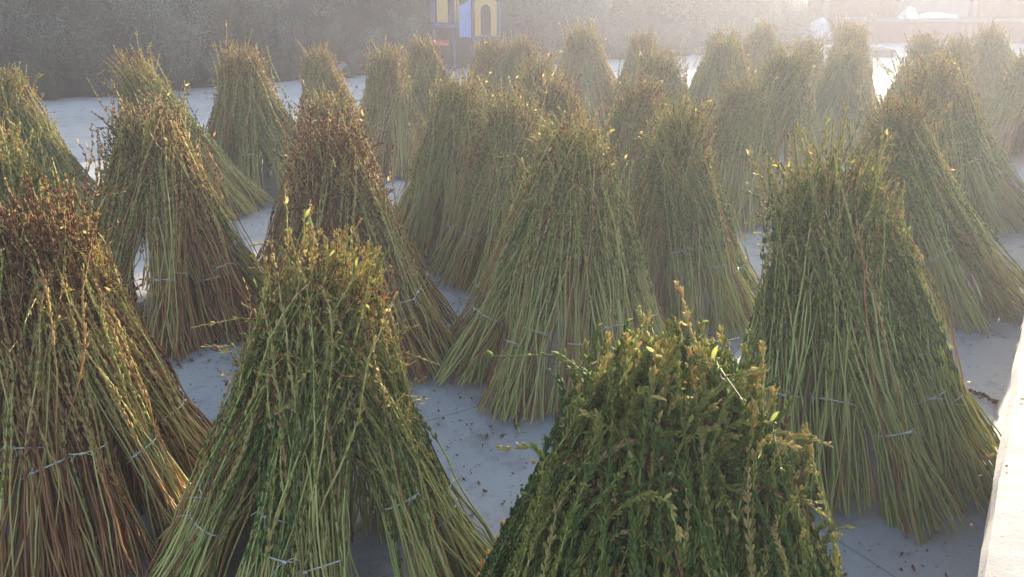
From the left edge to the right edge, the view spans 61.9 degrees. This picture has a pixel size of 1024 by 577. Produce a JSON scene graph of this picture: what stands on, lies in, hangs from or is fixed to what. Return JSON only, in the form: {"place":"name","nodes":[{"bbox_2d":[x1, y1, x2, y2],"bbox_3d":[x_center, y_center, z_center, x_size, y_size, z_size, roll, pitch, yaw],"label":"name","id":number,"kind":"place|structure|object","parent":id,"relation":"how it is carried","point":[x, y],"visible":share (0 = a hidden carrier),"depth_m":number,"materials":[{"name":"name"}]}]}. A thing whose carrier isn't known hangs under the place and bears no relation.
{"place":"outdoors","nodes":[
{"label":"outdoors","id":0,"kind":"place"},
{"bbox_2d":[336,63,348,77],"bbox_3d":[-3.899,-4.907,19.225,0.503,0.332,0.449,-4,21,-11],"label":"pale stone","id":1,"kind":"object","parent":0,"point":[341,65],"visible":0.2,"depth_m":19.11,"materials":[{"name":"grey stone"}]},
{"bbox_2d":[0,0,831,98],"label":"hillside","id":2,"kind":"structure","parent":0,"point":[462,44],"depth_m":20.06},
{"bbox_2d":[1,44,55,93],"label":"scrub bush","id":3,"kind":"object","parent":2,"relation":"on","point":[31,68],"visible":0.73,"depth_m":15.63,"materials":[{"name":"grey plant"}]},
{"bbox_2d":[26,78,54,100],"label":"scrub bush","id":4,"kind":"object","parent":2,"relation":"on","point":[43,89],"visible":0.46,"depth_m":15.70,"materials":[{"name":"grey plant"}]},
{"bbox_2d":[36,77,66,100],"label":"scrub bush","id":5,"kind":"object","parent":2,"relation":"on","point":[52,95],"visible":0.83,"depth_m":15.76,"materials":[{"name":"grey plant"}]},
{"bbox_2d":[103,0,182,75],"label":"scrub bush","id":6,"kind":"object","parent":2,"relation":"on","point":[145,43],"visible":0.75,"depth_m":16.74,"materials":[{"name":"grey plant"}]},
{"bbox_2d":[158,74,172,88],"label":"scrub bush","id":7,"kind":"object","parent":2,"relation":"on","point":[165,82],"visible":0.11,"depth_m":16.84,"materials":[{"name":"grey plant"}]},
{"bbox_2d":[167,62,191,91],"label":"scrub bush","id":8,"kind":"object","parent":2,"relation":"on","point":[178,81],"visible":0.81,"depth_m":16.89,"materials":[{"name":"grey plant"}]},
{"bbox_2d":[136,0,229,85],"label":"scrub bush","id":9,"kind":"object","parent":2,"relation":"on","point":[173,52],"visible":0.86,"depth_m":17.05,"materials":[{"name":"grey plant"}]},
{"bbox_2d":[186,0,238,44],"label":"scrub bush","id":10,"kind":"object","parent":2,"relation":"on","point":[217,9],"visible":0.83,"depth_m":17.95,"materials":[{"name":"grey plant"}]},
{"bbox_2d":[200,49,239,87],"bbox_3d":[-6.006,-4.434,17.485,0.748,1.011,0.938,11,23,27],"label":"scrub bush","id":11,"kind":"object","parent":2,"relation":"on","point":[208,66],"visible":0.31,"depth_m":17.36,"materials":[{"name":"grey plant"}]},
{"bbox_2d":[226,0,291,55],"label":"scrub bush","id":12,"kind":"object","parent":2,"relation":"on","point":[258,31],"visible":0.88,"depth_m":18.17,"materials":[{"name":"grey plant"}]},
{"bbox_2d":[251,42,289,81],"bbox_3d":[-5.168,-4.822,18.275,0.977,0.949,1.031,1,21,1],"label":"scrub bush","id":13,"kind":"object","parent":2,"relation":"on","point":[275,55],"visible":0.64,"depth_m":18.20,"materials":[{"name":"grey plant"}]},
{"bbox_2d":[266,62,286,82],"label":"scrub bush","id":14,"kind":"object","parent":2,"relation":"on","point":[280,77],"visible":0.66,"depth_m":18.22,"materials":[{"name":"grey plant"}]},
{"bbox_2d":[271,11,306,63],"bbox_3d":[-4.825,-5.427,18.664,0.758,1.222,0.952,8,22,20],"label":"scrub bush","id":15,"kind":"object","parent":2,"relation":"on","point":[291,37],"visible":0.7,"depth_m":18.52,"materials":[{"name":"grey plant"}]},
{"bbox_2d":[288,70,298,80],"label":"scrub bush","id":16,"kind":"object","parent":2,"relation":"on","point":[294,76],"visible":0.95,"depth_m":18.56,"materials":[{"name":"grey plant"}]},
{"bbox_2d":[273,31,317,74],"bbox_3d":[-4.725,-5.169,18.630,0.816,1.057,0.956,9,22,22],"label":"scrub bush","id":17,"kind":"object","parent":2,"relation":"on","point":[296,67],"visible":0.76,"depth_m":18.53,"materials":[{"name":"grey plant"}]},
{"bbox_2d":[301,9,349,61],"bbox_3d":[-4.165,-5.565,19.058,0.938,1.275,1.100,16,26,37],"label":"scrub bush","id":18,"kind":"object","parent":2,"relation":"on","point":[319,36],"visible":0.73,"depth_m":18.97,"materials":[{"name":"grey plant"}]},
{"bbox_2d":[312,19,347,50],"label":"scrub bush","id":19,"kind":"object","parent":2,"relation":"on","point":[339,25],"visible":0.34,"depth_m":19.42,"materials":[{"name":"grey plant"}]},
{"bbox_2d":[340,64,359,77],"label":"scrub bush","id":20,"kind":"object","parent":2,"relation":"on","point":[347,75],"visible":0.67,"depth_m":19.02,"materials":[{"name":"grey plant"}]},
{"bbox_2d":[356,26,384,52],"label":"scrub bush","id":21,"kind":"object","parent":2,"relation":"on","point":[375,38],"visible":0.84,"depth_m":19.96,"materials":[{"name":"grey plant"}]},
{"bbox_2d":[378,40,410,68],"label":"scrub bush","id":22,"kind":"object","parent":2,"relation":"on","point":[401,53],"visible":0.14,"depth_m":19.65,"materials":[{"name":"grey plant"}]},
{"bbox_2d":[387,10,430,52],"bbox_3d":[-2.468,-6.094,20.344,1.045,1.314,0.892,8,22,20],"label":"scrub bush","id":23,"kind":"object","parent":2,"relation":"on","point":[413,29],"visible":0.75,"depth_m":20.24,"materials":[{"name":"grey plant"}]},
{"bbox_2d":[485,0,507,16],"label":"scrub bush","id":24,"kind":"object","parent":2,"relation":"on","point":[488,8],"visible":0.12,"depth_m":22.02,"materials":[{"name":"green plant"}]},
{"bbox_2d":[507,0,565,50],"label":"scrub bush","id":25,"kind":"object","parent":2,"relation":"on","point":[537,18],"visible":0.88,"depth_m":22.00,"materials":[{"name":"grey plant"}]},
{"bbox_2d":[529,0,584,49],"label":"scrub bush","id":26,"kind":"object","parent":2,"relation":"on","point":[550,35],"visible":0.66,"depth_m":22.25,"materials":[{"name":"grey plant"}]},
{"bbox_2d":[543,0,603,51],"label":"scrub bush","id":27,"kind":"object","parent":2,"relation":"on","point":[585,18],"visible":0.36,"depth_m":22.05,"materials":[{"name":"grey plant"}]},
{"bbox_2d":[579,0,606,11],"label":"scrub bush","id":28,"kind":"object","parent":2,"relation":"on","point":[588,2],"visible":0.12,"depth_m":23.33,"materials":[{"name":"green plant"}]},
{"bbox_2d":[572,0,628,42],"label":"scrub bush","id":29,"kind":"object","parent":2,"relation":"on","point":[601,16],"visible":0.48,"depth_m":22.69,"materials":[{"name":"grey plant"}]},
{"bbox_2d":[606,45,625,59],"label":"scrub bush","id":30,"kind":"object","parent":2,"relation":"on","point":[613,54],"visible":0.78,"depth_m":22.77,"materials":[{"name":"grey plant"}]},
{"bbox_2d":[598,23,646,58],"bbox_3d":[2.841,-6.606,22.931,1.348,1.133,1.396,7,22,17],"label":"scrub bush","id":31,"kind":"object","parent":2,"relation":"on","point":[617,43],"visible":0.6,"depth_m":22.79,"materials":[{"name":"grey plant"}]},
{"bbox_2d":[622,19,650,38],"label":"scrub bush","id":32,"kind":"object","parent":2,"relation":"on","point":[632,28],"visible":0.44,"depth_m":23.38,"materials":[{"name":"grey plant"}]},
{"bbox_2d":[661,41,676,55],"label":"scrub bush","id":33,"kind":"object","parent":2,"relation":"on","point":[669,50],"visible":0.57,"depth_m":23.52,"materials":[{"name":"grey plant"}]},
{"bbox_2d":[651,22,687,55],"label":"scrub bush","id":34,"kind":"object","parent":2,"relation":"on","point":[667,34],"visible":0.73,"depth_m":23.55,"materials":[{"name":"grey plant"}]},
{"bbox_2d":[672,28,689,50],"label":"scrub bush","id":35,"kind":"object","parent":2,"relation":"on","point":[685,40],"visible":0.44,"depth_m":23.88,"materials":[{"name":"grey plant"}]},
{"bbox_2d":[677,43,694,55],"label":"scrub bush","id":36,"kind":"object","parent":2,"relation":"on","point":[682,52],"visible":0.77,"depth_m":23.66,"materials":[{"name":"grey plant"}]},
{"bbox_2d":[695,48,701,55],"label":"scrub bush","id":37,"kind":"object","parent":2,"relation":"on","point":[697,53],"visible":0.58,"depth_m":23.85,"materials":[{"name":"grey plant"}]},
{"bbox_2d":[693,15,719,44],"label":"scrub bush","id":38,"kind":"object","parent":2,"relation":"on","point":[702,33],"visible":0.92,"depth_m":24.36,"materials":[{"name":"grey plant"}]},
{"bbox_2d":[729,23,749,42],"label":"scrub bush","id":39,"kind":"object","parent":2,"relation":"on","point":[742,31],"visible":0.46,"depth_m":24.88,"materials":[{"name":"grey plant"}]},
{"bbox_2d":[742,11,792,42],"bbox_3d":[7.316,-7.331,24.741,1.562,1.416,1.247,6,21,16],"label":"scrub bush","id":40,"kind":"object","parent":2,"relation":"on","point":[776,23],"visible":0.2,"depth_m":24.64,"materials":[{"name":"grey plant"}]},
{"bbox_2d":[757,0,798,31],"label":"scrub bush","id":41,"kind":"object","parent":2,"relation":"on","point":[773,14],"visible":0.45,"depth_m":25.84,"materials":[{"name":"grey plant"}]},
{"bbox_2d":[776,32,790,49],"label":"scrub bush","id":42,"kind":"object","parent":2,"relation":"on","point":[782,42],"visible":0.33,"depth_m":25.27,"materials":[{"name":"grey plant"}]},
{"bbox_2d":[769,13,798,45],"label":"scrub bush","id":43,"kind":"object","parent":2,"relation":"on","point":[783,25],"visible":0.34,"depth_m":25.79,"materials":[{"name":"grey plant"}]},
{"bbox_2d":[781,0,813,33],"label":"scrub bush","id":44,"kind":"object","parent":2,"relation":"on","point":[801,12],"visible":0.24,"depth_m":26.54,"materials":[{"name":"grey plant"}]},
{"bbox_2d":[783,4,813,44],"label":"scrub bush","id":45,"kind":"object","parent":2,"relation":"on","point":[803,26],"visible":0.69,"depth_m":25.85,"materials":[{"name":"grey plant"}]},
{"bbox_2d":[806,17,830,39],"bbox_3d":[10.166,-8.626,28.285,0.784,0.713,0.638,-2,21,-5],"label":"white crate cover","id":46,"kind":"object","parent":2,"relation":"on","point":[821,23],"visible":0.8,"depth_m":28.10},
{"bbox_2d":[0,43,1023,576],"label":"concrete yard","id":47,"kind":"structure","parent":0,"point":[872,541],"depth_m":4.75,"materials":[{"name":"grey concrete"}]},
{"bbox_2d":[0,61,100,233],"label":"stook","id":48,"kind":"object","parent":47,"relation":"on","point":[13,93],"visible":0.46,"depth_m":7.55,"materials":[{"name":"green plant"}]},
{"bbox_2d":[0,101,159,339],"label":"stook","id":49,"kind":"object","parent":47,"relation":"on","point":[11,168],"visible":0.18,"depth_m":4.98,"materials":[{"name":"green plant"}]},
{"bbox_2d":[0,157,218,576],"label":"stook","id":50,"kind":"object","parent":47,"relation":"on","point":[90,382],"visible":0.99,"depth_m":3.38,"materials":[{"name":"plant"}]},
{"bbox_2d":[108,64,132,86],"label":"scrub bush","id":51,"kind":"object","parent":47,"relation":"on","point":[118,76],"visible":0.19,"depth_m":16.59,"materials":[{"name":"grey plant"}]},
{"bbox_2d":[77,75,270,362],"bbox_3d":[-2.365,-0.558,5.675,1.612,1.699,1.564,0,21,0],"label":"stook","id":52,"kind":"object","parent":47,"relation":"on","point":[200,259],"visible":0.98,"depth_m":5.45,"materials":[{"name":"green plant"}]},
{"bbox_2d":[96,27,274,233],"bbox_3d":[-3.239,-1.580,8.237,1.597,1.836,1.623,0,21,0],"label":"stook","id":53,"kind":"object","parent":47,"relation":"on","point":[138,80],"visible":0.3,"depth_m":8.10,"materials":[{"name":"green plant"}]},
{"bbox_2d":[204,20,301,204],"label":"stook","id":54,"kind":"object","parent":47,"relation":"on","point":[244,125],"visible":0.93,"depth_m":8.93,"materials":[{"name":"green plant"}]},
{"bbox_2d":[145,184,495,576],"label":"stook","id":55,"kind":"object","parent":47,"relation":"on","point":[319,391],"visible":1,"depth_m":3.00,"materials":[{"name":"green plant"}]},
{"bbox_2d":[293,39,359,134],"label":"stook","id":56,"kind":"object","parent":47,"relation":"on","point":[319,68],"visible":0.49,"depth_m":10.62,"materials":[{"name":"green plant"}]},
{"bbox_2d":[256,75,434,297],"bbox_3d":[-1.347,-0.812,6.469,1.459,1.600,1.542,0,21,0],"label":"stook","id":57,"kind":"object","parent":47,"relation":"on","point":[319,110],"visible":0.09,"depth_m":6.37,"materials":[{"name":"plant"}]},
{"bbox_2d":[231,94,469,384],"bbox_3d":[-0.997,-0.367,5.256,1.511,1.655,1.529,0,21,0],"label":"stook","id":58,"kind":"object","parent":47,"relation":"on","point":[339,186],"visible":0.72,"depth_m":5.00,"materials":[{"name":"plant"}]},
{"bbox_2d":[356,36,427,178],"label":"stook","id":59,"kind":"object","parent":47,"relation":"on","point":[390,102],"visible":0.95,"depth_m":9.96,"materials":[{"name":"green plant"}]},
{"bbox_2d":[388,31,454,152],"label":"stook","id":60,"kind":"object","parent":47,"relation":"on","point":[425,59],"visible":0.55,"depth_m":11.14,"materials":[{"name":"green plant"}]},
{"bbox_2d":[393,62,493,261],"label":"stook","id":61,"kind":"object","parent":47,"relation":"on","point":[430,192],"visible":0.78,"depth_m":7.18,"materials":[{"name":"green plant"}]},
{"bbox_2d":[431,0,500,70],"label":"play tower","id":62,"kind":"structure","parent":47,"relation":"on","point":[467,24],"depth_m":19.89,"materials":[{"name":"yellow plastic"}]},
{"bbox_2d":[466,32,514,121],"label":"stook","id":63,"kind":"object","parent":47,"relation":"on","point":[486,59],"visible":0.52,"depth_m":11.65,"materials":[{"name":"green plant"}]},
{"bbox_2d":[425,73,567,294],"bbox_3d":[-0.019,-0.840,6.574,1.400,1.592,1.390,0,21,0],"label":"stook","id":64,"kind":"object","parent":47,"relation":"on","point":[487,179],"visible":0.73,"depth_m":6.42,"materials":[{"name":"green plant"}]},
{"bbox_2d":[513,410,520,432],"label":"fallen stalk","id":65,"kind":"object","parent":47,"relation":"on","point":[516,425],"visible":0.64,"depth_m":4.54,"materials":[{"name":"green plant"}]},
{"bbox_2d":[496,23,539,99],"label":"stook","id":66,"kind":"object","parent":47,"relation":"on","point":[527,49],"visible":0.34,"depth_m":11.85,"materials":[{"name":"green plant"}]},
{"bbox_2d":[506,43,565,119],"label":"stook","id":67,"kind":"object","parent":47,"relation":"on","point":[527,82],"visible":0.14,"depth_m":8.78,"materials":[{"name":"green plant"}]},
{"bbox_2d":[546,48,562,63],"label":"scrub bush","id":68,"kind":"object","parent":47,"relation":"on","point":[550,59],"visible":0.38,"depth_m":21.74,"materials":[{"name":"grey plant"}]},
{"bbox_2d":[433,95,684,426],"bbox_3d":[0.323,-0.288,5.010,1.621,1.665,1.741,0,21,0],"label":"stook","id":69,"kind":"object","parent":47,"relation":"on","point":[573,232],"visible":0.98,"depth_m":4.69,"materials":[{"name":"green plant"}]},
{"bbox_2d":[522,55,596,147],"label":"stook","id":70,"kind":"object","parent":47,"relation":"on","point":[560,95],"visible":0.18,"depth_m":7.62,"materials":[{"name":"green plant"}]},
{"bbox_2d":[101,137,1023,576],"bbox_3d":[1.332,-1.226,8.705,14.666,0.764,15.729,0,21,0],"label":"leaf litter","id":71,"kind":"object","parent":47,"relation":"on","point":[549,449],"visible":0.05,"depth_m":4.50,"materials":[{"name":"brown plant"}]},
{"bbox_2d":[554,13,616,132],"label":"stook","id":72,"kind":"object","parent":47,"relation":"on","point":[584,53],"visible":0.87,"depth_m":12.77,"materials":[{"name":"green plant"}]},
{"bbox_2d":[596,46,675,217],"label":"stook","id":73,"kind":"object","parent":47,"relation":"on","point":[634,110],"visible":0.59,"depth_m":7.07,"materials":[{"name":"green plant"}]},
{"bbox_2d":[603,24,669,128],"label":"stook","id":74,"kind":"object","parent":47,"relation":"on","point":[630,64],"visible":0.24,"depth_m":12.49,"materials":[{"name":"green plant"}]},
{"bbox_2d":[630,37,694,126],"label":"stook","id":75,"kind":"object","parent":47,"relation":"on","point":[674,77],"visible":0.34,"depth_m":9.78,"materials":[{"name":"green plant"}]},
{"bbox_2d":[476,281,854,576],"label":"stook","id":76,"kind":"object","parent":47,"relation":"on","point":[660,460],"visible":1,"depth_m":2.26,"materials":[{"name":"green plant"}]},
{"bbox_2d":[626,77,767,341],"bbox_3d":[1.188,-0.602,5.876,1.312,1.678,1.282,14,25,32],"label":"stook","id":77,"kind":"object","parent":47,"relation":"on","point":[686,230],"visible":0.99,"depth_m":5.62,"materials":[{"name":"green plant"}]},
{"bbox_2d":[688,24,748,96],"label":"stook","id":78,"kind":"object","parent":47,"relation":"on","point":[697,70],"visible":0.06,"depth_m":13.03,"materials":[{"name":"green plant"}]},
{"bbox_2d":[688,28,754,136],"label":"stook","id":79,"kind":"object","parent":47,"relation":"on","point":[716,65],"visible":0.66,"depth_m":10.99,"materials":[{"name":"green plant"}]},
{"bbox_2d":[702,56,784,233],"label":"stook","id":80,"kind":"object","parent":47,"relation":"on","point":[742,114],"visible":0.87,"depth_m":8.01,"materials":[{"name":"green plant"}]},
{"bbox_2d":[739,13,785,87],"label":"stook","id":81,"kind":"object","parent":47,"relation":"on","point":[760,36],"visible":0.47,"depth_m":14.16,"materials":[{"name":"green plant"}]},
{"bbox_2d":[718,38,829,203],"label":"stook","id":82,"kind":"object","parent":47,"relation":"on","point":[791,97],"visible":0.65,"depth_m":8.80,"materials":[{"name":"green plant"}]},
{"bbox_2d":[785,33,807,48],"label":"scrub bush","id":83,"kind":"object","parent":47,"relation":"on","point":[796,35],"visible":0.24,"depth_m":25.30,"materials":[{"name":"grey plant"}]},
{"bbox_2d":[783,32,835,136],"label":"stook","id":84,"kind":"object","parent":47,"relation":"on","point":[813,45],"visible":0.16,"depth_m":11.92,"materials":[{"name":"plant"}]},
{"bbox_2d":[780,35,876,160],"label":"stook","id":85,"kind":"object","parent":47,"relation":"on","point":[834,90],"visible":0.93,"depth_m":10.80,"materials":[{"name":"green plant"}]},
{"bbox_2d":[822,9,875,103],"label":"stook","id":86,"kind":"object","parent":47,"relation":"on","point":[837,34],"visible":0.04,"depth_m":14.79,"materials":[{"name":"green plant"}]},
{"bbox_2d":[824,20,880,124],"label":"stook","id":87,"kind":"object","parent":47,"relation":"on","point":[861,37],"visible":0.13,"depth_m":13.17,"materials":[{"name":"green plant"}]},
{"bbox_2d":[825,47,894,56],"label":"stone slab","id":88,"kind":"structure","parent":47,"relation":"on","point":[883,52],"depth_m":23.44,"materials":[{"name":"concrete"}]},
{"bbox_2d":[735,99,1001,546],"bbox_3d":[1.731,0.027,4.057,1.530,1.806,1.568,0,21,0],"label":"stook","id":89,"kind":"object","parent":47,"relation":"on","point":[843,285],"visible":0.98,"depth_m":3.83,"materials":[{"name":"green plant"}]},
{"bbox_2d":[875,28,947,121],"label":"stook","id":90,"kind":"object","parent":47,"relation":"on","point":[929,46],"visible":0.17,"depth_m":12.15,"materials":[{"name":"green plant"}]},
{"bbox_2d":[828,17,1023,43],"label":"ledge wall","id":91,"kind":"structure","parent":47,"relation":"on","point":[892,29],"depth_m":27.77,"materials":[{"name":"concrete"}]},
{"bbox_2d":[898,6,917,19],"bbox_3d":[12.921,-8.957,27.713,0.581,0.431,0.533,-13,24,-31],"label":"white sack","id":92,"kind":"object","parent":91,"relation":"on","point":[909,12],"visible":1,"depth_m":27.57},
{"bbox_2d":[917,12,958,18],"bbox_3d":[13.787,-8.899,27.793,1.574,0.206,0.449,-1,21,-3],"label":"white bundle","id":93,"kind":"object","parent":91,"relation":"on","point":[933,15],"visible":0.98,"depth_m":27.68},
{"bbox_2d":[840,76,1023,334],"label":"stook","id":94,"kind":"object","parent":47,"relation":"on","point":[946,224],"visible":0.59,"depth_m":5.88,"materials":[{"name":"green plant"}]},
{"bbox_2d":[917,32,979,92],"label":"stook","id":95,"kind":"object","parent":47,"relation":"on","point":[948,54],"visible":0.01,"depth_m":9.71,"materials":[{"name":"green plant"}]},
{"bbox_2d":[876,34,1023,235],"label":"stook","id":96,"kind":"object","parent":47,"relation":"on","point":[986,174],"visible":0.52,"depth_m":7.94,"materials":[{"name":"green plant"}]},
{"bbox_2d":[944,26,990,115],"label":"stook","id":97,"kind":"object","parent":47,"relation":"on","point":[965,46],"visible":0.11,"depth_m":12.20,"materials":[{"name":"plant"}]},
{"bbox_2d":[968,389,998,404],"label":"fallen stalk","id":98,"kind":"object","parent":47,"relation":"on","point":[983,395],"visible":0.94,"depth_m":4.84,"materials":[{"name":"plant"}]},
{"bbox_2d":[965,18,1015,100],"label":"stook","id":99,"kind":"object","parent":47,"relation":"on","point":[993,44],"visible":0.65,"depth_m":12.77,"materials":[{"name":"plant"}]},
{"bbox_2d":[978,319,1023,576],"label":"wall","id":100,"kind":"structure","parent":47,"relation":"on","point":[1002,552],"depth_m":2.68,"materials":[{"name":"white paint"}]},
{"bbox_2d":[982,44,1023,159],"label":"stook","id":101,"kind":"object","parent":47,"relation":"on","point":[1005,109],"visible":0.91,"depth_m":10.69,"materials":[{"name":"green plant"}]},
{"bbox_2d":[806,0,1023,29],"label":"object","id":102,"kind":"structure","parent":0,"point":[987,8],"depth_m":29.65,"materials":[{"name":"concrete"}]},
{"label":"ground","id":103,"kind":"structure","parent":0,"visible":0},
{"bbox_2d":[2,0,892,53],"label":"hillside brush","id":104,"kind":"object","parent":103,"relation":"on","point":[690,15],"visible":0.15,"depth_m":23.90,"materials":[{"name":"green plant"}]}
]}

